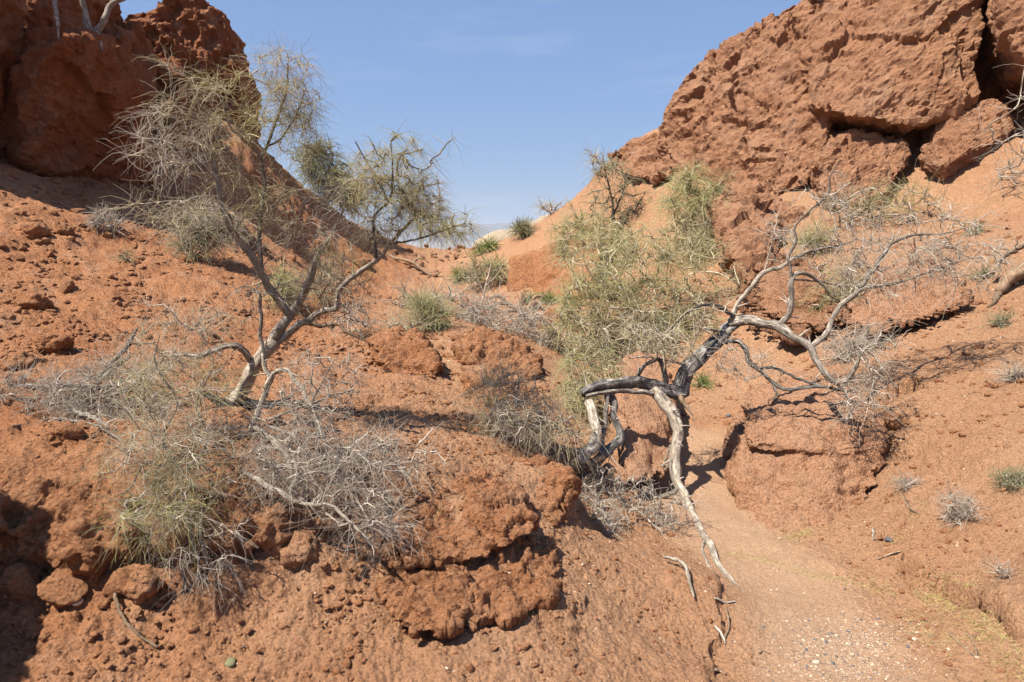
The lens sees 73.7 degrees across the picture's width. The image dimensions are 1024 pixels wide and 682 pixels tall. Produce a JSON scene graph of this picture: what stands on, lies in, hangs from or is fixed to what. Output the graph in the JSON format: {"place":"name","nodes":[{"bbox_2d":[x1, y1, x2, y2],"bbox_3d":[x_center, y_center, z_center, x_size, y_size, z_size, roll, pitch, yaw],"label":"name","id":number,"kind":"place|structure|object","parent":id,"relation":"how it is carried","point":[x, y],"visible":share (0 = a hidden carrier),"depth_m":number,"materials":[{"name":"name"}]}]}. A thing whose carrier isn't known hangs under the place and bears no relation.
{"place":"outdoors","nodes":[
{"label":"outdoors","id":0,"kind":"place"},
{"bbox_2d":[363,223,514,241],"bbox_3d":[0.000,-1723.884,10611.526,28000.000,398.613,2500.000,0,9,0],"label":"mountains","id":1,"kind":"structure","parent":0,"point":[496,226],"depth_m":9807.88,"materials":[{"name":"grey"}]},
{"bbox_2d":[119,0,801,225],"label":"sky","id":2,"kind":"structure","parent":0,"point":[524,84],"materials":[{"name":"blue"}]},
{"bbox_2d":[473,214,549,245],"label":"pale hill","id":3,"kind":"structure","parent":0,"point":[497,235],"depth_m":61.92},
{"bbox_2d":[0,107,1023,681],"bbox_3d":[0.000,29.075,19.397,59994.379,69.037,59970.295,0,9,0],"label":"ground","id":4,"kind":"structure","parent":0,"point":[756,599],"depth_m":3.41,"materials":[{"name":"soil"}]},
{"bbox_2d":[0,351,45,371],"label":"clod","id":5,"kind":"object","parent":4,"relation":"on","point":[20,356],"visible":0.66,"depth_m":3.97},
{"bbox_2d":[0,561,48,602],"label":"clod","id":6,"kind":"object","parent":4,"relation":"on","point":[20,582],"visible":0.81,"depth_m":2.38,"materials":[{"name":"soil"}]},
{"bbox_2d":[13,290,53,310],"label":"clod","id":7,"kind":"object","parent":4,"relation":"on","point":[29,300],"visible":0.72,"depth_m":5.39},
{"bbox_2d":[21,221,51,237],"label":"clod","id":8,"kind":"object","parent":4,"relation":"on","point":[32,229],"visible":0.93,"depth_m":6.77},
{"bbox_2d":[31,334,74,354],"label":"clod","id":9,"kind":"object","parent":4,"relation":"on","point":[48,344],"visible":0.87,"depth_m":4.49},
{"bbox_2d":[36,568,88,608],"bbox_3d":[-1.560,0.865,2.386,0.184,0.143,0.164,15,-9,7],"label":"clod","id":10,"kind":"object","parent":4,"relation":"on","point":[57,588],"visible":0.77,"depth_m":2.34,"materials":[{"name":"soil"}]},
{"bbox_2d":[57,278,74,292],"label":"clod","id":11,"kind":"object","parent":4,"relation":"on","point":[67,285],"visible":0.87,"depth_m":5.94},
{"bbox_2d":[56,223,75,236],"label":"clod","id":12,"kind":"object","parent":4,"relation":"on","point":[65,229],"visible":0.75,"depth_m":7.05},
{"bbox_2d":[50,421,84,440],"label":"clod","id":13,"kind":"object","parent":4,"relation":"on","point":[69,430],"visible":0.91,"depth_m":2.70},
{"bbox_2d":[0,0,157,159],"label":"cliff","id":14,"kind":"structure","parent":4,"relation":"on","point":[19,19],"depth_m":9.98,"materials":[{"name":"stone"}]},
{"bbox_2d":[3,26,155,185],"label":"cliff block","id":15,"kind":"structure","parent":4,"relation":"on","point":[71,93],"depth_m":8.80,"materials":[{"name":"stone"}]},
{"bbox_2d":[52,0,59,39],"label":"hanging root","id":16,"kind":"object","parent":15,"relation":"hanging from","point":[56,10],"visible":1,"depth_m":8.16,"materials":[{"name":"grey plant"}]},
{"bbox_2d":[79,0,124,52],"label":"dead tree","id":17,"kind":"object","parent":15,"relation":"on","point":[99,27],"visible":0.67,"depth_m":8.59,"materials":[{"name":"wood"}]},
{"bbox_2d":[83,668,96,679],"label":"clod","id":18,"kind":"object","parent":4,"relation":"on","point":[89,673],"visible":1,"depth_m":2.12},
{"bbox_2d":[98,599,109,609],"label":"clod","id":19,"kind":"object","parent":4,"relation":"on","point":[104,603],"visible":1,"depth_m":2.33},
{"bbox_2d":[0,328,210,440],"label":"dead branches","id":20,"kind":"object","parent":4,"relation":"on","point":[85,394],"visible":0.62,"depth_m":3.51,"materials":[{"name":"wood"}]},
{"bbox_2d":[76,204,139,233],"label":"bush","id":21,"kind":"object","parent":4,"relation":"on","point":[102,218],"visible":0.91,"depth_m":7.53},
{"bbox_2d":[102,567,132,599],"bbox_3d":[-1.366,0.837,2.389,0.106,0.095,0.122,-10,18,2],"label":"clod","id":22,"kind":"object","parent":4,"relation":"on","point":[113,585],"visible":0.74,"depth_m":2.35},
{"bbox_2d":[117,635,127,643],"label":"clod","id":23,"kind":"object","parent":4,"relation":"on","point":[122,639],"visible":1,"depth_m":2.25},
{"bbox_2d":[112,246,146,262],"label":"bush","id":24,"kind":"object","parent":4,"relation":"on","point":[124,258],"visible":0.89,"depth_m":6.85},
{"bbox_2d":[113,592,157,647],"bbox_3d":[-1.285,0.926,2.296,0.290,0.141,0.040,6,11,35],"label":"root","id":25,"kind":"object","parent":4,"relation":"on","point":[125,621],"visible":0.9,"depth_m":2.28,"materials":[{"name":"brown wood"}]},
{"bbox_2d":[122,568,166,604],"bbox_3d":[-1.275,0.848,2.369,0.141,0.121,0.178,-7,-8,-40],"label":"clod","id":26,"kind":"object","parent":4,"relation":"on","point":[136,590],"visible":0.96,"depth_m":2.32,"materials":[{"name":"soil"}]},
{"bbox_2d":[186,623,198,632],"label":"clod","id":27,"kind":"object","parent":4,"relation":"on","point":[192,628],"visible":1,"depth_m":2.27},
{"bbox_2d":[124,0,261,166],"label":"rock pinnacle","id":28,"kind":"object","parent":4,"relation":"on","point":[203,29],"visible":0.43,"depth_m":12.38,"materials":[{"name":"stone"}]},
{"bbox_2d":[0,474,387,587],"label":"earth bank","id":29,"kind":"structure","parent":4,"relation":"on","point":[55,543],"depth_m":2.47,"materials":[{"name":"soil"}]},
{"bbox_2d":[53,281,273,580],"bbox_3d":[-1.281,0.291,2.610,0.713,1.064,1.102,-4,9,-23],"label":"shrub","id":30,"kind":"object","parent":29,"relation":"on","point":[163,511],"visible":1,"depth_m":2.52,"materials":[{"name":"plant"}]},
{"bbox_2d":[146,188,255,265],"bbox_3d":[-3.439,-1.148,7.690,1.227,1.184,1.105,0,9,0],"label":"bush","id":31,"kind":"object","parent":4,"relation":"on","point":[199,244],"visible":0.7,"depth_m":7.59,"materials":[{"name":"plant"}]},
{"bbox_2d":[192,510,224,539],"bbox_3d":[-1.107,0.714,2.495,0.147,0.144,0.167,27,-3,25],"label":"clod","id":32,"kind":"object","parent":4,"relation":"on","point":[212,524],"visible":0.18,"depth_m":2.46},
{"bbox_2d":[146,505,275,617],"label":"dead roots","id":33,"kind":"object","parent":4,"relation":"on","point":[199,574],"visible":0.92,"depth_m":2.36,"materials":[{"name":"grey wood"}]},
{"bbox_2d":[224,657,235,667],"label":"stone","id":34,"kind":"object","parent":4,"relation":"on","point":[230,662],"visible":1,"depth_m":2.19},
{"bbox_2d":[84,22,492,431],"bbox_3d":[-1.044,-0.520,3.362,1.834,2.010,0.932,-3,9,-17],"label":"saxaul tree","id":35,"kind":"object","parent":4,"relation":"on","point":[269,347],"visible":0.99,"depth_m":3.33,"materials":[{"name":"green plant"}]},
{"bbox_2d":[255,256,325,318],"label":"bush","id":36,"kind":"object","parent":4,"relation":"on","point":[291,292],"visible":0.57,"depth_m":6.69,"materials":[{"name":"plant"}]},
{"bbox_2d":[0,158,581,681],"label":"crumbs","id":37,"kind":"object","parent":4,"relation":"on","point":[40,196],"visible":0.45,"depth_m":4.34,"materials":[{"name":"soil"}]},
{"bbox_2d":[279,530,318,568],"bbox_3d":[-0.784,0.771,2.541,0.156,0.124,0.157,1,9,9],"label":"clod","id":38,"kind":"object","parent":4,"relation":"on","point":[294,550],"visible":0.9,"depth_m":2.49,"materials":[{"name":"soil"}]},
{"bbox_2d":[175,325,460,583],"bbox_3d":[-0.835,0.405,2.736,1.284,0.861,1.011,0,9,0],"label":"dead brush","id":39,"kind":"object","parent":4,"relation":"on","point":[344,458],"visible":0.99,"depth_m":2.65,"materials":[{"name":"grey wood"}]},
{"bbox_2d":[284,130,378,223],"bbox_3d":[-4.018,-3.577,15.075,2.249,2.240,1.786,0,9,0],"label":"tree","id":40,"kind":"object","parent":4,"relation":"on","point":[313,172],"visible":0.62,"depth_m":15.03,"materials":[{"name":"plant"}]},
{"bbox_2d":[295,258,368,305],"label":"bush","id":41,"kind":"object","parent":4,"relation":"on","point":[319,288],"visible":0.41,"depth_m":7.21,"materials":[{"name":"plant"}]},
{"bbox_2d":[342,658,350,667],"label":"clod","id":42,"kind":"object","parent":4,"relation":"on","point":[346,662],"visible":1,"depth_m":2.21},
{"bbox_2d":[323,293,388,342],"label":"bush","id":43,"kind":"object","parent":4,"relation":"on","point":[351,320],"visible":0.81,"depth_m":6.22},
{"bbox_2d":[365,290,440,335],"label":"bush","id":44,"kind":"object","parent":4,"relation":"on","point":[409,324],"visible":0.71,"depth_m":6.47,"materials":[{"name":"plant"}]},
{"bbox_2d":[366,243,440,275],"bbox_3d":[-2.364,-1.790,14.975,1.711,0.738,0.270,2,9,10],"label":"fallen log","id":45,"kind":"object","parent":4,"relation":"on","point":[415,264],"visible":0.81,"depth_m":14.95,"materials":[{"name":"brown wood"}]},
{"bbox_2d":[366,325,443,377],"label":"earth crag","id":46,"kind":"structure","parent":4,"relation":"on","point":[398,349],"depth_m":5.32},
{"bbox_2d":[412,490,427,500],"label":"clod","id":47,"kind":"object","parent":4,"relation":"on","point":[422,495],"visible":0.93,"depth_m":2.83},
{"bbox_2d":[374,517,475,639],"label":"earth crag","id":48,"kind":"structure","parent":4,"relation":"on","point":[416,601],"depth_m":2.40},
{"bbox_2d":[392,284,471,334],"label":"bush","id":49,"kind":"object","parent":4,"relation":"on","point":[433,309],"visible":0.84,"depth_m":6.67,"materials":[{"name":"plant"}]},
{"bbox_2d":[446,261,474,283],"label":"bush","id":50,"kind":"object","parent":4,"relation":"on","point":[457,273],"visible":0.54,"depth_m":14.34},
{"bbox_2d":[465,662,473,672],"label":"clod","id":51,"kind":"object","parent":4,"relation":"on","point":[469,667],"visible":1,"depth_m":2.21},
{"bbox_2d":[390,459,562,633],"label":"earth crag","id":52,"kind":"structure","parent":4,"relation":"on","point":[499,516],"depth_m":2.66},
{"bbox_2d":[444,246,508,291],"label":"bush","id":53,"kind":"object","parent":4,"relation":"on","point":[495,267],"visible":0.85,"depth_m":13.29,"materials":[{"name":"plant"}]},
{"bbox_2d":[368,266,587,359],"bbox_3d":[-0.357,-0.242,7.649,2.705,1.237,1.278,4,10,26],"label":"dead brush","id":54,"kind":"object","parent":4,"relation":"on","point":[526,316],"visible":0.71,"depth_m":7.53,"materials":[{"name":"plant"}]},
{"bbox_2d":[468,241,487,255],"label":"bush","id":55,"kind":"object","parent":4,"relation":"on","point":[478,251],"visible":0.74,"depth_m":15.80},
{"bbox_2d":[476,235,501,252],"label":"bush","id":56,"kind":"object","parent":4,"relation":"on","point":[491,245],"visible":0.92,"depth_m":15.71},
{"bbox_2d":[475,262,502,297],"bbox_3d":[-0.389,-1.008,11.512,0.460,0.670,0.057,-1,9,-4],"label":"dead sapling","id":57,"kind":"object","parent":4,"relation":"on","point":[486,284],"visible":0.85,"depth_m":11.50,"materials":[{"name":"grey wood"}]},
{"bbox_2d":[450,326,543,427],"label":"earth crag","id":58,"kind":"structure","parent":4,"relation":"on","point":[471,347],"depth_m":5.74,"materials":[{"name":"soil"}]},
{"bbox_2d":[488,292,543,316],"bbox_3d":[0.039,-0.465,9.794,0.927,0.380,1.603,0,9,0],"label":"dead stump","id":59,"kind":"object","parent":4,"relation":"on","point":[533,302],"visible":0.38,"depth_m":10.42,"materials":[{"name":"brown wood"}]},
{"bbox_2d":[504,214,539,241],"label":"bush","id":60,"kind":"object","parent":4,"relation":"on","point":[519,230],"visible":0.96,"depth_m":15.42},
{"bbox_2d":[442,336,618,474],"bbox_3d":[0.106,0.443,3.827,0.998,0.860,0.755,4,10,25],"label":"shrub","id":61,"kind":"object","parent":4,"relation":"on","point":[499,412],"visible":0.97,"depth_m":3.80,"materials":[{"name":"plant"}]},
{"bbox_2d":[514,286,546,310],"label":"bush","id":62,"kind":"object","parent":4,"relation":"on","point":[528,297],"visible":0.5,"depth_m":10.61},
{"bbox_2d":[536,287,560,304],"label":"bush","id":63,"kind":"object","parent":4,"relation":"on","point":[547,297],"visible":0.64,"depth_m":10.89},
{"bbox_2d":[531,195,567,220],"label":"bush","id":64,"kind":"object","parent":4,"relation":"on","point":[548,209],"visible":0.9,"depth_m":16.28,"materials":[{"name":"plant"}]},
{"bbox_2d":[521,454,582,527],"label":"earth crag","id":65,"kind":"structure","parent":4,"relation":"on","point":[561,491],"depth_m":3.19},
{"bbox_2d":[540,308,564,325],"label":"clod","id":66,"kind":"object","parent":4,"relation":"on","point":[551,314],"visible":0.35,"depth_m":8.97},
{"bbox_2d":[507,236,602,298],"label":"cut bank","id":67,"kind":"structure","parent":4,"relation":"on","point":[532,270],"depth_m":11.88,"materials":[{"name":"soil"}]},
{"bbox_2d":[544,327,634,426],"bbox_3d":[0.601,0.319,5.277,0.772,0.916,0.855,0,9,0],"label":"shrub","id":68,"kind":"object","parent":4,"relation":"on","point":[573,383],"visible":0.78,"depth_m":5.20,"materials":[{"name":"plant"}]},
{"bbox_2d":[541,196,644,264],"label":"shrub","id":69,"kind":"object","parent":4,"relation":"on","point":[574,223],"visible":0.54,"depth_m":11.68,"materials":[{"name":"plant"}]},
{"bbox_2d":[577,466,637,541],"bbox_3d":[0.430,0.925,3.578,0.473,0.480,0.398,3,9,20],"label":"dead brush","id":70,"kind":"object","parent":4,"relation":"on","point":[609,524],"visible":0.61,"depth_m":3.56,"materials":[{"name":"plant"}]},
{"bbox_2d":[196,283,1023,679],"bbox_3d":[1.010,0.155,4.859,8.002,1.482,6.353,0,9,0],"label":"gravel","id":71,"kind":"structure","parent":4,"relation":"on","point":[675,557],"depth_m":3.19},
{"bbox_2d":[574,142,653,236],"bbox_3d":[1.838,-2.694,12.226,1.564,1.739,1.230,-4,9,-22],"label":"sapling","id":72,"kind":"object","parent":4,"relation":"on","point":[611,166],"visible":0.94,"depth_m":12.16,"materials":[{"name":"green plant"}]},
{"bbox_2d":[532,249,723,366],"bbox_3d":[1.230,-0.222,7.065,1.920,1.436,1.581,4,9,25],"label":"shrub","id":73,"kind":"object","parent":4,"relation":"on","point":[592,320],"visible":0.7,"depth_m":7.06,"materials":[{"name":"plant"}]},
{"bbox_2d":[606,351,676,483],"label":"earth bank","id":74,"kind":"structure","parent":4,"relation":"on","point":[644,421],"depth_m":4.65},
{"bbox_2d":[613,139,672,184],"bbox_3d":[2.784,-3.716,13.729,1.290,1.342,3.778,0,9,0],"label":"skyline rock","id":75,"kind":"object","parent":4,"relation":"on","point":[647,164],"visible":0.45,"depth_m":13.29,"materials":[{"name":"stone"}]},
{"bbox_2d":[583,461,711,536],"bbox_3d":[0.736,0.929,3.807,0.764,0.566,0.620,0,9,0],"label":"brush","id":76,"kind":"object","parent":4,"relation":"on","point":[660,515],"visible":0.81,"depth_m":3.74,"materials":[{"name":"plant"}]},
{"bbox_2d":[542,194,761,343],"bbox_3d":[1.565,-0.668,7.481,2.480,1.946,1.894,0,9,0],"label":"shrub","id":77,"kind":"object","parent":4,"relation":"on","point":[665,253],"visible":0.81,"depth_m":7.47,"materials":[{"name":"plant"}]},
{"bbox_2d":[664,556,694,597],"bbox_3d":[0.746,1.010,2.973,0.054,0.074,0.291,-2,9,-13],"label":"dead stick","id":78,"kind":"object","parent":4,"relation":"on","point":[683,564],"visible":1,"depth_m":2.97,"materials":[{"name":"brown wood"}]},
{"bbox_2d":[646,146,743,275],"bbox_3d":[2.761,-1.513,10.090,1.655,2.681,1.578,0,9,0],"label":"shrub","id":79,"kind":"object","parent":4,"relation":"on","point":[705,200],"visible":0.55,"depth_m":9.94,"materials":[{"name":"plant"}]},
{"bbox_2d":[691,369,717,390],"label":"cushion plant","id":80,"kind":"object","parent":4,"relation":"on","point":[701,381],"visible":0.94,"depth_m":6.35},
{"bbox_2d":[419,212,1023,681],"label":"crumbs","id":81,"kind":"object","parent":4,"relation":"on","point":[855,502],"visible":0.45,"depth_m":3.70,"materials":[{"name":"soil"}]},
{"bbox_2d":[724,609,730,640],"bbox_3d":[0.877,1.157,2.780,0.024,0.047,0.178,3,9,19],"label":"twig bit","id":82,"kind":"object","parent":4,"relation":"on","point":[728,621],"visible":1,"depth_m":2.78,"materials":[{"name":"brown wood"}]},
{"bbox_2d":[708,173,788,283],"bbox_3d":[3.365,-1.830,9.737,1.132,1.755,5.040,3,9,19],"label":"rock step","id":83,"kind":"object","parent":4,"relation":"on","point":[747,200],"visible":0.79,"depth_m":9.17,"materials":[{"name":"stone"}]},
{"bbox_2d":[542,159,1023,590],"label":"saxaul tree","id":84,"kind":"object","parent":4,"relation":"on","point":[662,393],"visible":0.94,"depth_m":4.37,"materials":[{"name":"grey plant"}]},
{"bbox_2d":[763,190,810,231],"bbox_3d":[3.944,-1.927,10.329,1.164,0.804,1.904,3,9,21],"label":"boulder","id":85,"kind":"object","parent":4,"relation":"on","point":[787,215],"visible":0.16,"depth_m":9.77,"materials":[{"name":"stone"}]},
{"bbox_2d":[736,253,841,344],"bbox_3d":[2.828,-0.495,7.129,0.926,0.794,2.173,2,9,11],"label":"rock ledge","id":86,"kind":"object","parent":4,"relation":"on","point":[771,286],"visible":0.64,"depth_m":6.94,"materials":[{"name":"stone"}]},
{"bbox_2d":[778,526,823,541],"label":"dry grass","id":87,"kind":"structure","parent":4,"relation":"on","point":[800,533],"depth_m":3.69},
{"bbox_2d":[722,364,888,528],"bbox_3d":[2.024,0.683,4.657,1.116,0.745,2.101,2,9,15],"label":"earth mound","id":88,"kind":"object","parent":4,"relation":"on","point":[788,462],"visible":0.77,"depth_m":4.21,"materials":[{"name":"soil"}]},
{"bbox_2d":[721,550,901,595],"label":"dry grass","id":89,"kind":"structure","parent":4,"relation":"on","point":[806,573],"depth_m":3.25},
{"bbox_2d":[607,0,1023,196],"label":"cliff","id":90,"kind":"structure","parent":4,"relation":"on","point":[772,101],"depth_m":10.54,"materials":[{"name":"stone"}]},
{"bbox_2d":[782,208,870,260],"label":"bush","id":91,"kind":"object","parent":4,"relation":"on","point":[803,242],"visible":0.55,"depth_m":8.18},
{"bbox_2d":[793,251,875,323],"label":"shrub","id":92,"kind":"object","parent":4,"relation":"on","point":[828,298],"visible":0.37,"depth_m":6.44,"materials":[{"name":"plant"}]},
{"bbox_2d":[727,600,967,681],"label":"gravel","id":93,"kind":"structure","parent":4,"relation":"on","point":[866,666],"depth_m":2.67,"materials":[{"name":"gravel"}]},
{"bbox_2d":[792,168,920,229],"bbox_3d":[4.669,-1.765,9.079,1.860,1.037,1.101,0,9,0],"label":"shrub","id":94,"kind":"object","parent":4,"relation":"on","point":[871,206],"visible":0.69,"depth_m":9.02,"materials":[{"name":"plant"}]},
{"bbox_2d":[811,315,901,364],"bbox_3d":[2.862,0.063,5.735,0.665,0.586,0.560,-6,10,-33],"label":"dead brush","id":95,"kind":"object","parent":4,"relation":"on","point":[832,345],"visible":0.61,"depth_m":5.70,"materials":[{"name":"plant"}]},
{"bbox_2d":[810,128,910,214],"bbox_3d":[5.144,-2.357,10.170,1.619,1.670,1.814,0,9,0],"label":"rock slab","id":96,"kind":"object","parent":4,"relation":"on","point":[859,152],"visible":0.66,"depth_m":9.75,"materials":[{"name":"stone"}]},
{"bbox_2d":[884,411,908,430],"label":"clod","id":97,"kind":"object","parent":4,"relation":"on","point":[889,422],"visible":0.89,"depth_m":4.35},
{"bbox_2d":[825,259,978,335],"bbox_3d":[3.497,-0.431,6.310,1.114,0.630,1.507,1,9,8],"label":"rock ledge","id":98,"kind":"object","parent":4,"relation":"on","point":[913,310],"visible":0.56,"depth_m":6.03,"materials":[{"name":"stone"}]},
{"bbox_2d":[881,467,928,493],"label":"cushion plant","id":99,"kind":"object","parent":4,"relation":"on","point":[904,484],"visible":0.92,"depth_m":3.78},
{"bbox_2d":[891,129,920,146],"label":"boulder","id":100,"kind":"object","parent":4,"relation":"on","point":[912,137],"visible":0.07,"depth_m":10.49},
{"bbox_2d":[867,164,966,225],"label":"shrub","id":101,"kind":"object","parent":4,"relation":"on","point":[913,198],"visible":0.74,"depth_m":8.86,"materials":[{"name":"plant"}]},
{"bbox_2d":[891,608,959,654],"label":"dry grass","id":102,"kind":"structure","parent":4,"relation":"on","point":[937,645],"depth_m":2.73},
{"bbox_2d":[928,481,990,534],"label":"cushion plant","id":103,"kind":"object","parent":4,"relation":"on","point":[953,505],"visible":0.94,"depth_m":3.28,"materials":[{"name":"plant"}]},
{"bbox_2d":[947,631,975,655],"bbox_3d":[1.707,1.153,2.597,0.014,0.012,0.163,0,9,0],"label":"twig bit","id":104,"kind":"object","parent":4,"relation":"on","point":[962,645],"visible":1,"depth_m":2.59,"materials":[{"name":"brown wood"}]},
{"bbox_2d":[906,569,1023,681],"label":"dry grass","id":105,"kind":"structure","parent":4,"relation":"on","point":[974,623],"depth_m":2.62,"materials":[{"name":"plant"}]},
{"bbox_2d":[917,98,1014,181],"bbox_3d":[6.587,-2.767,10.024,1.224,1.616,2.202,4,10,27],"label":"boulder","id":106,"kind":"object","parent":4,"relation":"on","point":[947,147],"visible":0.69,"depth_m":9.51,"materials":[{"name":"stone"}]},
{"bbox_2d":[947,213,997,237],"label":"cushion plant","id":107,"kind":"object","parent":4,"relation":"on","point":[973,229],"visible":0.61,"depth_m":7.67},
{"bbox_2d":[964,260,1005,282],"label":"cushion plant","id":108,"kind":"object","parent":4,"relation":"on","point":[983,271],"visible":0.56,"depth_m":6.28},
{"bbox_2d":[966,64,1023,199],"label":"tree","id":109,"kind":"object","parent":4,"relation":"on","point":[1015,173],"visible":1,"depth_m":8.38,"materials":[{"name":"plant"}]},
{"bbox_2d":[973,303,1021,331],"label":"cushion plant","id":110,"kind":"object","parent":4,"relation":"on","point":[1001,321],"visible":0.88,"depth_m":5.20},
{"bbox_2d":[977,550,1018,582],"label":"cushion plant","id":111,"kind":"object","parent":4,"relation":"on","point":[1003,571],"visible":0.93,"depth_m":2.79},
{"bbox_2d":[981,350,1023,389],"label":"cushion plant","id":112,"kind":"object","parent":4,"relation":"on","point":[1014,372],"visible":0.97,"depth_m":4.22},
{"bbox_2d":[984,460,1023,494],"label":"cushion plant","id":113,"kind":"object","parent":4,"relation":"on","point":[1019,478],"visible":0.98,"depth_m":3.30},
{"bbox_2d":[986,241,1023,307],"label":"exposed trunk","id":114,"kind":"object","parent":4,"relation":"on","point":[1001,287],"visible":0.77,"depth_m":5.80,"materials":[{"name":"brown wood"}]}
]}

